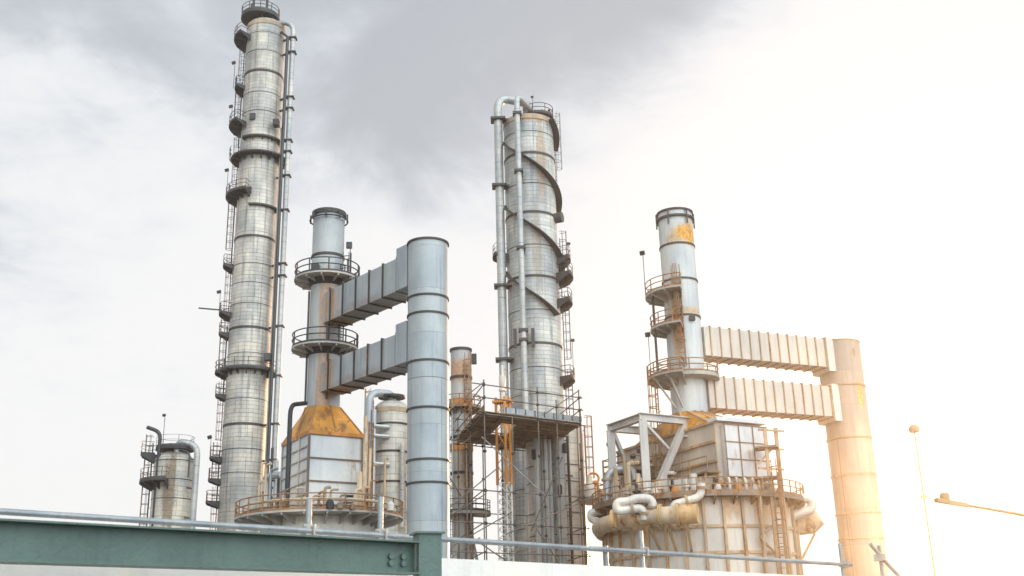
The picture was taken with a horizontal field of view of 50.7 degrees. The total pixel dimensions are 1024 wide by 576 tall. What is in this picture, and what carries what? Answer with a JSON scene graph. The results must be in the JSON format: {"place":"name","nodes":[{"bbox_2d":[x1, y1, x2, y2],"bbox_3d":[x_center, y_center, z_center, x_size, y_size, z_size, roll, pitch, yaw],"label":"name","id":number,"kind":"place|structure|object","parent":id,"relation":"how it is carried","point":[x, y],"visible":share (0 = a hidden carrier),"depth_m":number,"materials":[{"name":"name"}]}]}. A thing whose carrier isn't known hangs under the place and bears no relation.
{"place":"outdoors","nodes":[
{"label":"outdoors","id":0,"kind":"place"},
{"bbox_2d":[198,0,297,531],"bbox_3d":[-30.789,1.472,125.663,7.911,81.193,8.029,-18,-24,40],"label":"distillation column","id":1,"kind":"structure","parent":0,"point":[248,373],"depth_m":125.92,"materials":[{"name":"metal"}]},
{"bbox_2d":[0,558,807,575],"bbox_3d":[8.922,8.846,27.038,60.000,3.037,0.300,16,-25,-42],"label":"parapet wall","id":2,"kind":"structure","parent":0,"point":[460,567],"depth_m":18.36,"materials":[{"name":"white paint"}]},
{"bbox_2d":[0,496,852,575],"bbox_3d":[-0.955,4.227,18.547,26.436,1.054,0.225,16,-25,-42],"label":"guardrail","id":3,"kind":"object","parent":2,"relation":"attached to","point":[380,532],"visible":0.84,"depth_m":17.39,"materials":[{"name":"grey metal"}]},
{"bbox_2d":[0,0,1023,575],"label":"sky","id":4,"kind":"structure","parent":0,"point":[854,169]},
{"bbox_2d":[491,95,574,561],"bbox_3d":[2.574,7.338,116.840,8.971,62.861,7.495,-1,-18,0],"label":"straked column","id":5,"kind":"structure","parent":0,"point":[534,260],"depth_m":118.40,"materials":[{"name":"metal"}]},
{"label":"ground","id":6,"kind":"structure","parent":0,"visible":0},
{"bbox_2d":[139,414,199,528],"bbox_3d":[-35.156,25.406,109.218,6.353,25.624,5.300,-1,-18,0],"label":"process vessel","id":7,"kind":"object","parent":6,"relation":"on","point":[171,484],"visible":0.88,"depth_m":110.25,"materials":[{"name":"metal"}]},
{"bbox_2d":[259,448,280,532],"bbox_3d":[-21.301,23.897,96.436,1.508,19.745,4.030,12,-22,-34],"label":"pipe bundle","id":8,"kind":"object","parent":6,"relation":"on","point":[276,480],"visible":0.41,"depth_m":99.30,"materials":[{"name":"metal"}]},
{"bbox_2d":[234,401,402,538],"bbox_3d":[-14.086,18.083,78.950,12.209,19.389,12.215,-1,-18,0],"label":"process heater","id":9,"kind":"object","parent":6,"relation":"on","point":[326,449],"visible":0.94,"depth_m":77.63,"materials":[{"name":"metal"}]},
{"bbox_2d":[291,207,359,406],"bbox_3d":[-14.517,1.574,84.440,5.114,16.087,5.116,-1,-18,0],"label":"exhaust stack","id":10,"kind":"object","parent":9,"relation":"on","point":[322,342],"visible":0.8,"depth_m":83.37,"materials":[{"name":"paint"}]},
{"bbox_2d":[364,389,406,539],"bbox_3d":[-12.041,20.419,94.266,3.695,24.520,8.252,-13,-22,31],"label":"process vessel","id":11,"kind":"object","parent":6,"relation":"on","point":[387,416],"visible":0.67,"depth_m":96.98,"materials":[{"name":"metal"}]},
{"bbox_2d":[409,531,444,575],"bbox_3d":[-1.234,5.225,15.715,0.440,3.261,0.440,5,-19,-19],"label":"steel column","id":12,"kind":"structure","parent":6,"relation":"on","point":[428,555],"depth_m":15.98,"materials":[{"name":"green metal"}]},
{"bbox_2d":[0,518,420,575],"bbox_3d":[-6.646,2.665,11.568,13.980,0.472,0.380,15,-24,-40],"label":"steel beam","id":13,"kind":"structure","parent":12,"relation":"attached to","point":[40,542],"depth_m":13.77,"materials":[{"name":"green metal"}]},
{"bbox_2d":[406,236,449,557],"bbox_3d":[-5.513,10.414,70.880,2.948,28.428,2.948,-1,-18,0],"label":"riser duct","id":14,"kind":"object","parent":6,"relation":"on","point":[427,460],"visible":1,"depth_m":70.99,"materials":[{"name":"grey metal"}]},
{"bbox_2d":[321,320,407,394],"bbox_3d":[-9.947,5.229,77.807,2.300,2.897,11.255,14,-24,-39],"label":"cross duct","id":15,"kind":"object","parent":14,"relation":"attached to","point":[381,360],"visible":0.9,"depth_m":76.94,"materials":[{"name":"metal"}]},
{"bbox_2d":[323,244,407,326],"bbox_3d":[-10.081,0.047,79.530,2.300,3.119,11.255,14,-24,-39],"label":"cross duct","id":16,"kind":"object","parent":14,"relation":"attached to","point":[376,291],"visible":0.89,"depth_m":78.71,"materials":[{"name":"metal"}]},
{"bbox_2d":[449,346,490,559],"bbox_3d":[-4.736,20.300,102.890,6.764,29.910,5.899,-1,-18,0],"label":"slim stack","id":17,"kind":"object","parent":6,"relation":"on","point":[463,358],"visible":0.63,"depth_m":103.57,"materials":[{"name":"paint"}]},
{"bbox_2d":[492,365,513,561],"bbox_3d":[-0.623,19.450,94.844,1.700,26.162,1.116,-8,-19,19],"label":"lattice mast","id":18,"kind":"object","parent":6,"relation":"on","point":[502,382],"visible":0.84,"depth_m":95.69,"materials":[{"name":"grey metal"}]},
{"bbox_2d":[449,379,590,564],"bbox_3d":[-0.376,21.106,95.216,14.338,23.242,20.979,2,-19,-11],"label":"scaffold","id":19,"kind":"object","parent":6,"relation":"on","point":[482,425],"visible":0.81,"depth_m":93.34,"materials":[{"name":"metal"}]},
{"bbox_2d":[526,411,606,564],"bbox_3d":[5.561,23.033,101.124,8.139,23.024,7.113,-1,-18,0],"label":"process column","id":20,"kind":"structure","parent":6,"relation":"on","point":[570,473],"depth_m":100.11,"materials":[{"name":"metal"}]},
{"bbox_2d":[587,410,823,574],"bbox_3d":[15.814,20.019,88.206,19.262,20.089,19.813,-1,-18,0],"label":"process heater","id":21,"kind":"object","parent":6,"relation":"on","point":[719,490],"visible":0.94,"depth_m":83.30,"materials":[{"name":"paint"}]},
{"bbox_2d":[606,412,690,498],"bbox_3d":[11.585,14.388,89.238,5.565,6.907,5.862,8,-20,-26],"label":"gantry frame","id":22,"kind":"object","parent":21,"relation":"on","point":[643,429],"visible":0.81,"depth_m":87.91,"materials":[{"name":"grey paint"}]},
{"bbox_2d":[639,207,719,467],"bbox_3d":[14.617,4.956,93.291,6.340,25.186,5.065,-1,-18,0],"label":"exhaust stack","id":23,"kind":"object","parent":21,"relation":"on","point":[684,376],"visible":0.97,"depth_m":93.30,"materials":[{"name":"paint"}]},
{"bbox_2d":[820,338,889,575],"bbox_3d":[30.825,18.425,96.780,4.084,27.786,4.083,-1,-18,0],"label":"riser duct","id":24,"kind":"object","parent":6,"relation":"on","point":[857,504],"visible":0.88,"depth_m":95.99,"materials":[{"name":"metal"}]},
{"bbox_2d":[701,325,835,376],"bbox_3d":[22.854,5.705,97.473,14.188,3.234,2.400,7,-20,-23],"label":"cross duct","id":25,"kind":"object","parent":24,"relation":"attached to","point":[815,356],"visible":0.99,"depth_m":96.62,"materials":[{"name":"metal"}]},
{"bbox_2d":[706,376,842,425],"bbox_3d":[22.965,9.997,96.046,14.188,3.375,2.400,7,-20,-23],"label":"cross duct","id":26,"kind":"object","parent":24,"relation":"attached to","point":[772,399],"visible":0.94,"depth_m":95.19,"materials":[{"name":"metal"}]},
{"bbox_2d":[869,542,900,575],"bbox_3d":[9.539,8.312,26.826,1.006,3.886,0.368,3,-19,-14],"label":"scaffold tube","id":27,"kind":"object","parent":6,"relation":"on","point":[880,556],"visible":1,"depth_m":27.25,"materials":[{"name":"grey metal"}]},
{"bbox_2d":[909,424,935,575],"bbox_3d":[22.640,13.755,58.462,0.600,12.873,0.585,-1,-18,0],"label":"light mast","id":28,"kind":"object","parent":6,"relation":"on","point":[913,428],"visible":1,"depth_m":59.24,"materials":[{"name":"metal"}]},
{"bbox_2d":[934,492,1023,516],"bbox_3d":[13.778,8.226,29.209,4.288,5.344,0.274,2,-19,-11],"label":"street lamp","id":29,"kind":"object","parent":6,"relation":"on","point":[944,498],"visible":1,"depth_m":29.64,"materials":[{"name":"metal"}]}
]}

